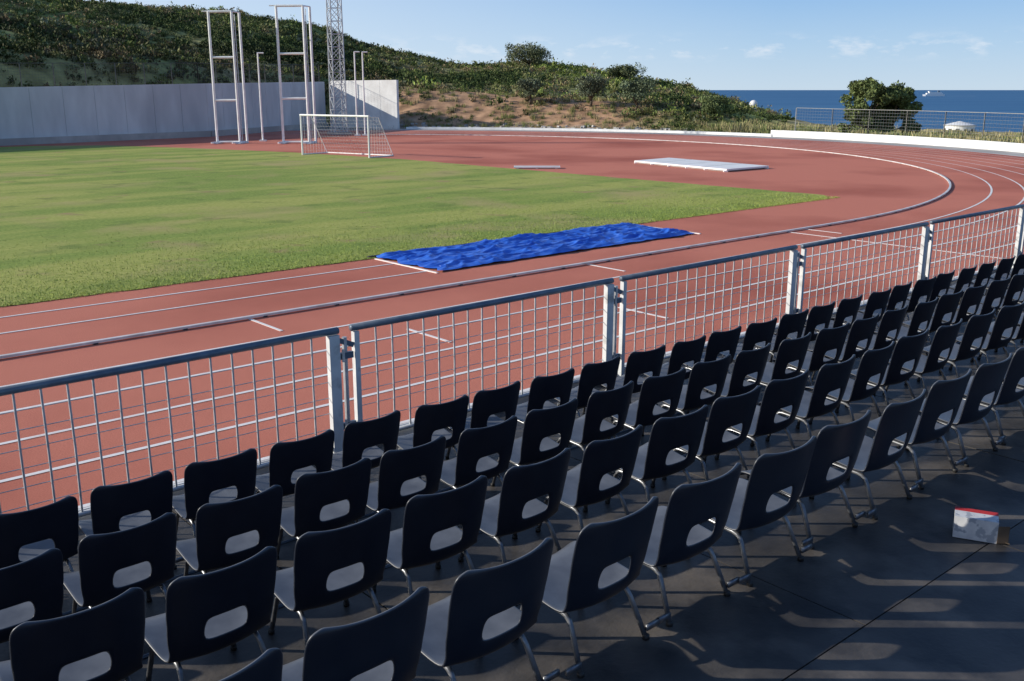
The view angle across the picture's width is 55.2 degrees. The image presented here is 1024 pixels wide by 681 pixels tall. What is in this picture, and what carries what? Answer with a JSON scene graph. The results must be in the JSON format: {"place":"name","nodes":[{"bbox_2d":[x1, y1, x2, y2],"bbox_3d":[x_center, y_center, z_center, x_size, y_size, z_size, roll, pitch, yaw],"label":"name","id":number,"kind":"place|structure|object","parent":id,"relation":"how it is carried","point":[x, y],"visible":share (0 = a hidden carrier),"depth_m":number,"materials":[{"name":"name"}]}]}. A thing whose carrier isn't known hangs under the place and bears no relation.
{"place":"outdoors","nodes":[
{"label":"outdoors","id":0,"kind":"place"},
{"bbox_2d":[0,145,826,306],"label":"pitch grass","id":1,"kind":"structure","parent":0,"point":[123,188],"depth_m":34.62,"materials":[{"name":"plant"}]},
{"bbox_2d":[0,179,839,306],"bbox_3d":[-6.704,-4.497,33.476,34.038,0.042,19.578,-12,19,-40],"label":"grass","id":2,"kind":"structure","parent":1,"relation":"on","point":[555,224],"depth_m":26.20,"materials":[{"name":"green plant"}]},
{"bbox_2d":[0,0,1019,135],"bbox_3d":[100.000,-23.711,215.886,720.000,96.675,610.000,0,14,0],"label":"hillside terrain","id":3,"kind":"structure","parent":0,"point":[480,116],"depth_m":103.61,"materials":[{"name":"soil"}]},
{"bbox_2d":[0,82,327,145],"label":"concrete wall","id":4,"kind":"structure","parent":3,"relation":"on","point":[53,115],"depth_m":79.65,"materials":[{"name":"concrete"}]},
{"bbox_2d":[0,63,319,86],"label":"wall top fence","id":5,"kind":"object","parent":4,"relation":"on","point":[215,70],"depth_m":82.05,"materials":[{"name":"metal"}]},
{"bbox_2d":[330,80,399,128],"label":"white end wall","id":6,"kind":"structure","parent":3,"relation":"on","point":[382,100],"depth_m":102.10,"materials":[{"name":"concrete"}]},
{"bbox_2d":[0,0,794,132],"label":"hillside scrub","id":7,"kind":"object","parent":3,"relation":"on","point":[91,43],"visible":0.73,"depth_m":129.48,"materials":[{"name":"green plant"}]},
{"bbox_2d":[505,41,553,65],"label":"carob tree","id":8,"kind":"object","parent":3,"relation":"on","point":[536,53],"visible":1,"depth_m":159.77,"materials":[{"name":"green plant"}]},
{"bbox_2d":[388,86,769,133],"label":"bank tussocks","id":9,"kind":"object","parent":3,"relation":"on","point":[567,99],"visible":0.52,"depth_m":103.12,"materials":[{"name":"green plant"}]},
{"bbox_2d":[575,72,609,106],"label":"olive tree","id":10,"kind":"object","parent":3,"relation":"on","point":[589,85],"visible":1,"depth_m":102.49,"materials":[{"name":"green plant"}]},
{"bbox_2d":[617,75,656,109],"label":"olive tree","id":11,"kind":"object","parent":3,"relation":"on","point":[639,89],"visible":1,"depth_m":100.45,"materials":[{"name":"green plant"}]},
{"bbox_2d":[698,92,734,119],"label":"olive tree","id":12,"kind":"object","parent":3,"relation":"on","point":[715,104],"visible":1,"depth_m":97.61,"materials":[{"name":"green plant"}]},
{"bbox_2d":[706,118,1023,142],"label":"dry grass","id":13,"kind":"structure","parent":3,"relation":"on","point":[765,127],"depth_m":88.46,"materials":[{"name":"beige plant"}]},
{"bbox_2d":[837,77,901,134],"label":"pine tree","id":14,"kind":"object","parent":3,"relation":"on","point":[871,88],"visible":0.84,"depth_m":82.54,"materials":[{"name":"green plant"}]},
{"bbox_2d":[869,80,922,134],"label":"pine tree","id":15,"kind":"object","parent":3,"relation":"on","point":[906,99],"visible":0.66,"depth_m":83.57,"materials":[{"name":"green plant"}]},
{"bbox_2d":[771,130,1023,152],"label":"white wall","id":16,"kind":"structure","parent":3,"relation":"on","point":[987,145],"depth_m":73.94,"materials":[{"name":"paint"}]},
{"bbox_2d":[795,108,1023,142],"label":"boundary fence","id":17,"kind":"object","parent":3,"relation":"on","point":[983,130],"visible":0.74,"depth_m":76.35,"materials":[{"name":"metal"}]},
{"bbox_2d":[0,130,1023,513],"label":"running track","id":18,"kind":"structure","parent":0,"point":[854,184],"depth_m":19.22,"materials":[{"name":"rubber"}]},
{"bbox_2d":[201,10,248,143],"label":"hammer cage gate","id":19,"kind":"structure","parent":18,"relation":"on","point":[212,57],"depth_m":73.10,"materials":[{"name":"metal"}]},
{"bbox_2d":[269,4,316,143],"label":"hammer cage gate","id":20,"kind":"structure","parent":18,"relation":"on","point":[279,53],"depth_m":73.02,"materials":[{"name":"metal"}]},
{"bbox_2d":[326,0,351,134],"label":"floodlight mast","id":21,"kind":"object","parent":18,"relation":"on","point":[334,132],"visible":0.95,"depth_m":87.56,"materials":[{"name":"metal"}]},
{"bbox_2d":[299,114,393,157],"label":"football goal","id":22,"kind":"object","parent":18,"relation":"on","point":[368,140],"visible":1,"depth_m":60.54,"materials":[{"name":"white paint"}]},
{"bbox_2d":[0,134,951,358],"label":"track kerb rail","id":23,"kind":"object","parent":18,"relation":"on","point":[185,327],"visible":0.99,"depth_m":20.70,"materials":[{"name":"metal"}]},
{"bbox_2d":[0,130,1023,508],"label":"lane markings","id":24,"kind":"object","parent":18,"relation":"on","point":[426,330],"visible":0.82,"depth_m":16.78,"materials":[{"name":"paint"}]},
{"bbox_2d":[376,222,692,270],"bbox_3d":[0.891,-2.607,25.834,9.255,0.142,2.710,-12,19,-40],"label":"blue tarpaulin","id":25,"kind":"object","parent":18,"relation":"on","point":[514,247],"visible":1,"depth_m":25.14,"materials":[{"name":"plastic"}]},
{"bbox_2d":[62,268,1023,612],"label":"seating deck","id":26,"kind":"structure","parent":18,"relation":"on","point":[184,530],"depth_m":7.28,"materials":[{"name":"grey concrete"}]},
{"bbox_2d":[0,496,78,571],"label":"stadium chair","id":27,"kind":"object","parent":26,"relation":"on","point":[28,534],"visible":0.73,"depth_m":5.29,"materials":[{"name":"plastic"}]},
{"bbox_2d":[79,470,183,569],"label":"stadium chair","id":28,"kind":"object","parent":26,"relation":"on","point":[117,508],"visible":0.64,"depth_m":5.62,"materials":[{"name":"plastic"}]},
{"bbox_2d":[0,327,355,516],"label":"barrier fence","id":29,"kind":"object","parent":26,"relation":"on","point":[335,357],"visible":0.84,"depth_m":6.77,"materials":[{"name":"metal"}]},
{"bbox_2d":[172,448,256,537],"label":"stadium chair","id":30,"kind":"object","parent":26,"relation":"on","point":[231,478],"visible":0.77,"depth_m":5.98,"materials":[{"name":"plastic"}]},
{"bbox_2d":[255,429,334,535],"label":"stadium chair","id":31,"kind":"object","parent":26,"relation":"on","point":[290,463],"visible":0.66,"depth_m":6.30,"materials":[{"name":"plastic"}]},
{"bbox_2d":[331,410,400,469],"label":"stadium chair","id":32,"kind":"object","parent":26,"relation":"on","point":[362,439],"visible":0.64,"depth_m":6.67,"materials":[{"name":"plastic"}]},
{"bbox_2d":[397,395,468,478],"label":"stadium chair","id":33,"kind":"object","parent":26,"relation":"on","point":[432,422],"visible":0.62,"depth_m":7.03,"materials":[{"name":"plastic"}]},
{"bbox_2d":[445,381,520,458],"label":"stadium chair","id":34,"kind":"object","parent":26,"relation":"on","point":[487,405],"visible":0.54,"depth_m":7.34,"materials":[{"name":"plastic"}]},
{"bbox_2d":[349,278,622,430],"bbox_3d":[-0.088,0.123,8.576,3.041,1.019,0.140,-12,19,-40],"label":"barrier fence","id":35,"kind":"object","parent":26,"relation":"on","point":[612,299],"visible":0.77,"depth_m":8.43,"materials":[{"name":"metal"}]},
{"bbox_2d":[78,270,995,519],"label":"platform edge beam","id":36,"kind":"structure","parent":26,"relation":"attached to","point":[265,470],"depth_m":8.19,"materials":[{"name":"concrete"}]},
{"bbox_2d":[515,368,574,423],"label":"stadium chair","id":37,"kind":"object","parent":26,"relation":"on","point":[543,390],"visible":0.55,"depth_m":7.70,"materials":[{"name":"plastic"}]},
{"bbox_2d":[554,355,619,425],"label":"stadium chair","id":38,"kind":"object","parent":26,"relation":"on","point":[592,375],"visible":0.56,"depth_m":8.05,"materials":[{"name":"plastic"}]},
{"bbox_2d":[602,345,665,408],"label":"stadium chair","id":39,"kind":"object","parent":26,"relation":"on","point":[639,363],"visible":0.66,"depth_m":8.41,"materials":[{"name":"plastic"}]},
{"bbox_2d":[643,335,705,407],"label":"stadium chair","id":40,"kind":"object","parent":26,"relation":"on","point":[682,352],"visible":0.56,"depth_m":8.72,"materials":[{"name":"plastic"}]},
{"bbox_2d":[618,245,802,376],"bbox_3d":[2.211,-0.377,10.514,3.088,1.019,0.140,-12,19,-40],"label":"barrier fence","id":41,"kind":"object","parent":26,"relation":"on","point":[795,262],"visible":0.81,"depth_m":10.36,"materials":[{"name":"metal"}]},
{"bbox_2d":[683,326,741,391],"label":"stadium chair","id":42,"kind":"object","parent":26,"relation":"on","point":[719,342],"visible":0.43,"depth_m":9.08,"materials":[{"name":"plastic"}]},
{"bbox_2d":[719,317,776,379],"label":"stadium chair","id":43,"kind":"object","parent":26,"relation":"on","point":[755,333],"visible":0.45,"depth_m":9.41,"materials":[{"name":"plastic"}]},
{"bbox_2d":[742,309,808,361],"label":"stadium chair","id":44,"kind":"object","parent":26,"relation":"on","point":[790,323],"visible":0.54,"depth_m":9.79,"materials":[{"name":"plastic"}]},
{"bbox_2d":[774,301,834,357],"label":"stadium chair","id":45,"kind":"object","parent":26,"relation":"on","point":[818,315],"visible":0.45,"depth_m":10.13,"materials":[{"name":"plastic"}]},
{"bbox_2d":[804,294,862,334],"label":"stadium chair","id":46,"kind":"object","parent":26,"relation":"on","point":[847,308],"visible":0.56,"depth_m":10.47,"materials":[{"name":"plastic"}]},
{"bbox_2d":[831,288,891,327],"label":"stadium chair","id":47,"kind":"object","parent":26,"relation":"on","point":[877,300],"visible":0.51,"depth_m":10.83,"materials":[{"name":"plastic"}]},
{"bbox_2d":[797,222,931,321],"bbox_3d":[4.546,-0.878,12.476,3.127,1.019,0.140,-12,19,-40],"label":"barrier fence","id":48,"kind":"object","parent":26,"relation":"on","point":[925,237],"visible":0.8,"depth_m":12.36,"materials":[{"name":"metal"}]},
{"bbox_2d":[858,281,911,328],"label":"stadium chair","id":49,"kind":"object","parent":26,"relation":"on","point":[899,293],"visible":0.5,"depth_m":11.18,"materials":[{"name":"plastic"}]},
{"bbox_2d":[887,276,935,320],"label":"stadium chair","id":50,"kind":"object","parent":26,"relation":"on","point":[921,288],"visible":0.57,"depth_m":11.53,"materials":[{"name":"plastic"}]},
{"bbox_2d":[925,204,1023,281],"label":"barrier fence","id":51,"kind":"object","parent":26,"relation":"on","point":[1018,239],"visible":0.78,"depth_m":14.37,"materials":[{"name":"metal"}]},
{"bbox_2d":[634,158,768,171],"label":"landing mat platform","id":52,"kind":"structure","parent":18,"relation":"on","point":[701,164],"depth_m":51.56,"materials":[{"name":"plastic"}]},
{"bbox_2d":[83,0,1023,89],"label":"sky","id":53,"kind":"structure","parent":0,"point":[715,44],"materials":[{"name":"blue"}]},
{"bbox_2d":[121,337,1023,680],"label":"seating deck","id":54,"kind":"structure","parent":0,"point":[483,551],"depth_m":5.28,"materials":[{"name":"grey concrete"}]},
{"bbox_2d":[0,587,144,680],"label":"stadium chair","id":55,"kind":"object","parent":54,"relation":"on","point":[105,641],"visible":1,"depth_m":3.51,"materials":[{"name":"plastic"}]},
{"bbox_2d":[144,546,276,680],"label":"stadium chair","id":56,"kind":"object","parent":54,"relation":"on","point":[214,611],"visible":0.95,"depth_m":3.84,"materials":[{"name":"plastic"}]},
{"bbox_2d":[268,509,391,645],"bbox_3d":[-0.840,1.026,4.383,0.550,0.641,0.524,-11,18,-38],"label":"stadium chair","id":57,"kind":"object","parent":54,"relation":"on","point":[334,566],"visible":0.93,"depth_m":4.20,"materials":[{"name":"plastic"}]},
{"bbox_2d":[371,475,487,595],"bbox_3d":[-0.427,0.932,4.750,0.550,0.641,0.524,-11,18,-38],"label":"stadium chair","id":58,"kind":"object","parent":54,"relation":"on","point":[429,532],"visible":0.87,"depth_m":4.56,"materials":[{"name":"plastic"}]},
{"bbox_2d":[458,448,570,563],"bbox_3d":[-0.011,0.846,5.085,0.550,0.641,0.524,-13,19,-41],"label":"stadium chair","id":59,"kind":"object","parent":54,"relation":"on","point":[515,506],"visible":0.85,"depth_m":4.90,"materials":[{"name":"plastic"}]},
{"bbox_2d":[535,425,642,531],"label":"stadium chair","id":60,"kind":"object","parent":54,"relation":"on","point":[589,480],"visible":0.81,"depth_m":5.24,"materials":[{"name":"plastic"}]},
{"bbox_2d":[605,405,708,503],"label":"stadium chair","id":61,"kind":"object","parent":54,"relation":"on","point":[658,456],"visible":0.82,"depth_m":5.59,"materials":[{"name":"plastic"}]},
{"bbox_2d":[662,385,760,480],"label":"stadium chair","id":62,"kind":"object","parent":54,"relation":"on","point":[724,415],"visible":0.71,"depth_m":5.94,"materials":[{"name":"plastic"}]},
{"bbox_2d":[412,386,1023,680],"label":"seating deck","id":63,"kind":"structure","parent":54,"relation":"on","point":[902,588],"depth_m":4.31,"materials":[{"name":"grey concrete"}]},
{"bbox_2d":[219,648,282,680],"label":"stadium chair","id":64,"kind":"object","parent":63,"relation":"on","point":[267,665],"visible":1,"depth_m":2.78,"materials":[{"name":"plastic"}]},
{"bbox_2d":[282,587,429,680],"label":"stadium chair","id":65,"kind":"object","parent":63,"relation":"on","point":[386,645],"visible":0.92,"depth_m":3.05,"materials":[{"name":"plastic"}]},
{"bbox_2d":[421,538,559,680],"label":"stadium chair","id":66,"kind":"object","parent":63,"relation":"on","point":[476,614],"visible":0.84,"depth_m":3.43,"materials":[{"name":"plastic"}]},
{"bbox_2d":[516,496,659,677],"bbox_3d":[0.270,0.912,3.962,0.550,0.641,0.524,-13,19,-41],"label":"stadium chair","id":67,"kind":"object","parent":63,"relation":"on","point":[586,569],"visible":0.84,"depth_m":3.78,"materials":[{"name":"plastic"}]},
{"bbox_2d":[629,463,741,626],"bbox_3d":[0.681,0.820,4.319,0.550,0.641,0.524,-12,19,-39],"label":"stadium chair","id":68,"kind":"object","parent":63,"relation":"on","point":[679,533],"visible":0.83,"depth_m":4.12,"materials":[{"name":"plastic"}]},
{"bbox_2d":[700,436,816,586],"bbox_3d":[1.106,0.735,4.651,0.550,0.641,0.524,-11,18,-38],"label":"stadium chair","id":69,"kind":"object","parent":63,"relation":"on","point":[756,502],"visible":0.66,"depth_m":4.45,"materials":[{"name":"plastic"}]},
{"bbox_2d":[740,410,871,548],"bbox_3d":[1.494,0.642,5.013,0.550,0.641,0.524,-12,18,-38],"label":"stadium chair","id":70,"kind":"object","parent":63,"relation":"on","point":[834,443],"visible":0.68,"depth_m":4.79,"materials":[{"name":"plastic"}]},
{"bbox_2d":[809,389,926,519],"bbox_3d":[1.914,0.558,5.342,0.550,0.641,0.524,-13,19,-41],"label":"stadium chair","id":71,"kind":"object","parent":63,"relation":"on","point":[878,451],"visible":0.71,"depth_m":5.14,"materials":[{"name":"plastic"}]},
{"bbox_2d":[867,369,971,488],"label":"stadium chair","id":72,"kind":"object","parent":63,"relation":"on","point":[943,396],"visible":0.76,"depth_m":5.52,"materials":[{"name":"plastic"}]},
{"bbox_2d":[906,353,1012,466],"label":"stadium chair","id":73,"kind":"object","parent":63,"relation":"on","point":[988,378],"visible":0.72,"depth_m":5.85,"materials":[{"name":"plastic"}]},
{"bbox_2d":[952,506,1009,544],"bbox_3d":[2.366,0.934,4.932,0.260,0.113,0.136,6,16,23],"label":"cardboard box","id":74,"kind":"object","parent":63,"relation":"on","point":[975,524],"visible":1,"depth_m":4.89,"materials":[{"name":"white cardboard"}]},
{"bbox_2d":[963,347,1023,444],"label":"stadium chair","id":75,"kind":"object","parent":63,"relation":"on","point":[1009,392],"visible":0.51,"depth_m":6.19,"materials":[{"name":"plastic"}]},
{"bbox_2d":[714,369,808,459],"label":"stadium chair","id":76,"kind":"object","parent":54,"relation":"on","point":[777,396],"visible":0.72,"depth_m":6.29,"materials":[{"name":"plastic"}]},
{"bbox_2d":[758,354,855,440],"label":"stadium chair","id":77,"kind":"object","parent":54,"relation":"on","point":[829,378],"visible":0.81,"depth_m":6.64,"materials":[{"name":"plastic"}]},
{"bbox_2d":[805,341,894,423],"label":"stadium chair","id":78,"kind":"object","parent":54,"relation":"on","point":[873,363],"visible":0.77,"depth_m":6.99,"materials":[{"name":"plastic"}]},
{"bbox_2d":[845,329,928,406],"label":"stadium chair","id":79,"kind":"object","parent":54,"relation":"on","point":[908,348],"visible":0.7,"depth_m":7.35,"materials":[{"name":"plastic"}]},
{"bbox_2d":[882,318,962,396],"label":"stadium chair","id":80,"kind":"object","parent":54,"relation":"on","point":[945,337],"visible":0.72,"depth_m":7.68,"materials":[{"name":"plastic"}]},
{"bbox_2d":[917,309,995,380],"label":"stadium chair","id":81,"kind":"object","parent":54,"relation":"on","point":[977,326],"visible":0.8,"depth_m":8.04,"materials":[{"name":"plastic"}]},
{"bbox_2d":[949,301,1023,369],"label":"stadium chair","id":82,"kind":"object","parent":54,"relation":"on","point":[1008,317],"visible":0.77,"depth_m":8.36,"materials":[{"name":"plastic"}]},
{"bbox_2d":[289,129,1023,156],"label":"concrete path","id":83,"kind":"structure","parent":0,"point":[1018,154],"depth_m":80.15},
{"bbox_2d":[0,301,1023,661],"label":"seating deck","id":84,"kind":"structure","parent":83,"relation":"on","point":[156,605],"depth_m":6.18,"materials":[{"name":"grey concrete"}]},
{"bbox_2d":[0,548,63,643],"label":"stadium chair","id":85,"kind":"object","parent":84,"relation":"on","point":[31,589],"visible":0.84,"depth_m":4.35,"materials":[{"name":"plastic"}]},
{"bbox_2d":[64,512,176,613],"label":"stadium chair","id":86,"kind":"object","parent":84,"relation":"on","point":[112,565],"visible":0.88,"depth_m":4.65,"materials":[{"name":"plastic"}]},
{"bbox_2d":[176,485,282,575],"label":"stadium chair","id":87,"kind":"object","parent":84,"relation":"on","point":[230,533],"visible":0.92,"depth_m":4.98,"materials":[{"name":"plastic"}]},
{"bbox_2d":[276,458,370,558],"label":"stadium chair","id":88,"kind":"object","parent":84,"relation":"on","point":[331,500],"visible":0.91,"depth_m":5.36,"materials":[{"name":"plastic"}]},
{"bbox_2d":[356,436,445,522],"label":"stadium chair","id":89,"kind":"object","parent":84,"relation":"on","point":[399,483],"visible":0.79,"depth_m":5.68,"materials":[{"name":"plastic"}]},
{"bbox_2d":[440,416,517,488],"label":"stadium chair","id":90,"kind":"object","parent":84,"relation":"on","point":[472,460],"visible":0.81,"depth_m":6.04,"materials":[{"name":"plastic"}]},
{"bbox_2d":[490,398,577,486],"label":"stadium chair","id":91,"kind":"object","parent":84,"relation":"on","point":[534,443],"visible":0.82,"depth_m":6.38,"materials":[{"name":"plastic"}]},
{"bbox_2d":[552,381,633,457],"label":"stadium chair","id":92,"kind":"object","parent":84,"relation":"on","point":[591,424],"visible":0.76,"depth_m":6.76,"materials":[{"name":"plastic"}]},
{"bbox_2d":[607,368,685,446],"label":"stadium chair","id":93,"kind":"object","parent":84,"relation":"on","point":[644,410],"visible":0.74,"depth_m":7.09,"materials":[{"name":"plastic"}]},
{"bbox_2d":[661,354,730,414],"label":"stadium chair","id":94,"kind":"object","parent":84,"relation":"on","point":[701,377],"visible":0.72,"depth_m":7.45,"materials":[{"name":"plastic"}]},
{"bbox_2d":[698,343,770,409],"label":"stadium chair","id":95,"kind":"object","parent":84,"relation":"on","point":[746,363],"visible":0.64,"depth_m":7.77,"materials":[{"name":"plastic"}]},
{"bbox_2d":[747,332,811,411],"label":"stadium chair","id":96,"kind":"object","parent":84,"relation":"on","point":[790,350],"visible":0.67,"depth_m":8.12,"materials":[{"name":"plastic"}]},
{"bbox_2d":[772,322,849,391],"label":"stadium chair","id":97,"kind":"object","parent":84,"relation":"on","point":[827,339],"visible":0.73,"depth_m":8.48,"materials":[{"name":"plastic"}]},
{"bbox_2d":[807,313,878,379],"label":"stadium chair","id":98,"kind":"object","parent":84,"relation":"on","point":[862,329],"visible":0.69,"depth_m":8.80,"materials":[{"name":"plastic"}]},
{"bbox_2d":[845,305,907,352],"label":"stadium chair","id":99,"kind":"object","parent":84,"relation":"on","point":[891,320],"visible":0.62,"depth_m":9.15,"materials":[{"name":"plastic"}]},
{"bbox_2d":[874,297,937,355],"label":"stadium chair","id":100,"kind":"object","parent":84,"relation":"on","point":[923,311],"visible":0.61,"depth_m":9.48,"materials":[{"name":"plastic"}]},
{"bbox_2d":[903,290,962,344],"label":"stadium chair","id":101,"kind":"object","parent":84,"relation":"on","point":[947,303],"visible":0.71,"depth_m":9.86,"materials":[{"name":"plastic"}]},
{"bbox_2d":[926,283,986,344],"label":"stadium chair","id":102,"kind":"object","parent":84,"relation":"on","point":[972,296],"visible":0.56,"depth_m":10.20,"materials":[{"name":"plastic"}]},
{"bbox_2d":[957,276,1010,319],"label":"stadium chair","id":103,"kind":"object","parent":84,"relation":"on","point":[997,289],"visible":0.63,"depth_m":10.56,"materials":[{"name":"plastic"}]},
{"bbox_2d":[980,274,1023,310],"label":"stadium chair","id":104,"kind":"object","parent":84,"relation":"on","point":[1016,284],"visible":0.64,"depth_m":10.88,"materials":[{"name":"plastic"}]},
{"bbox_2d":[406,127,771,136],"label":"track edge kerb","id":105,"kind":"structure","parent":83,"relation":"on","point":[624,130],"depth_m":95.49,"materials":[{"name":"white paint"}]},
{"bbox_2d":[709,90,1023,131],"bbox_3d":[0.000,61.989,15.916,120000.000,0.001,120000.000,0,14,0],"label":"sea","id":106,"kind":"structure","parent":0,"point":[995,103],"depth_m":3917.10,"materials":[{"name":"liquid"}]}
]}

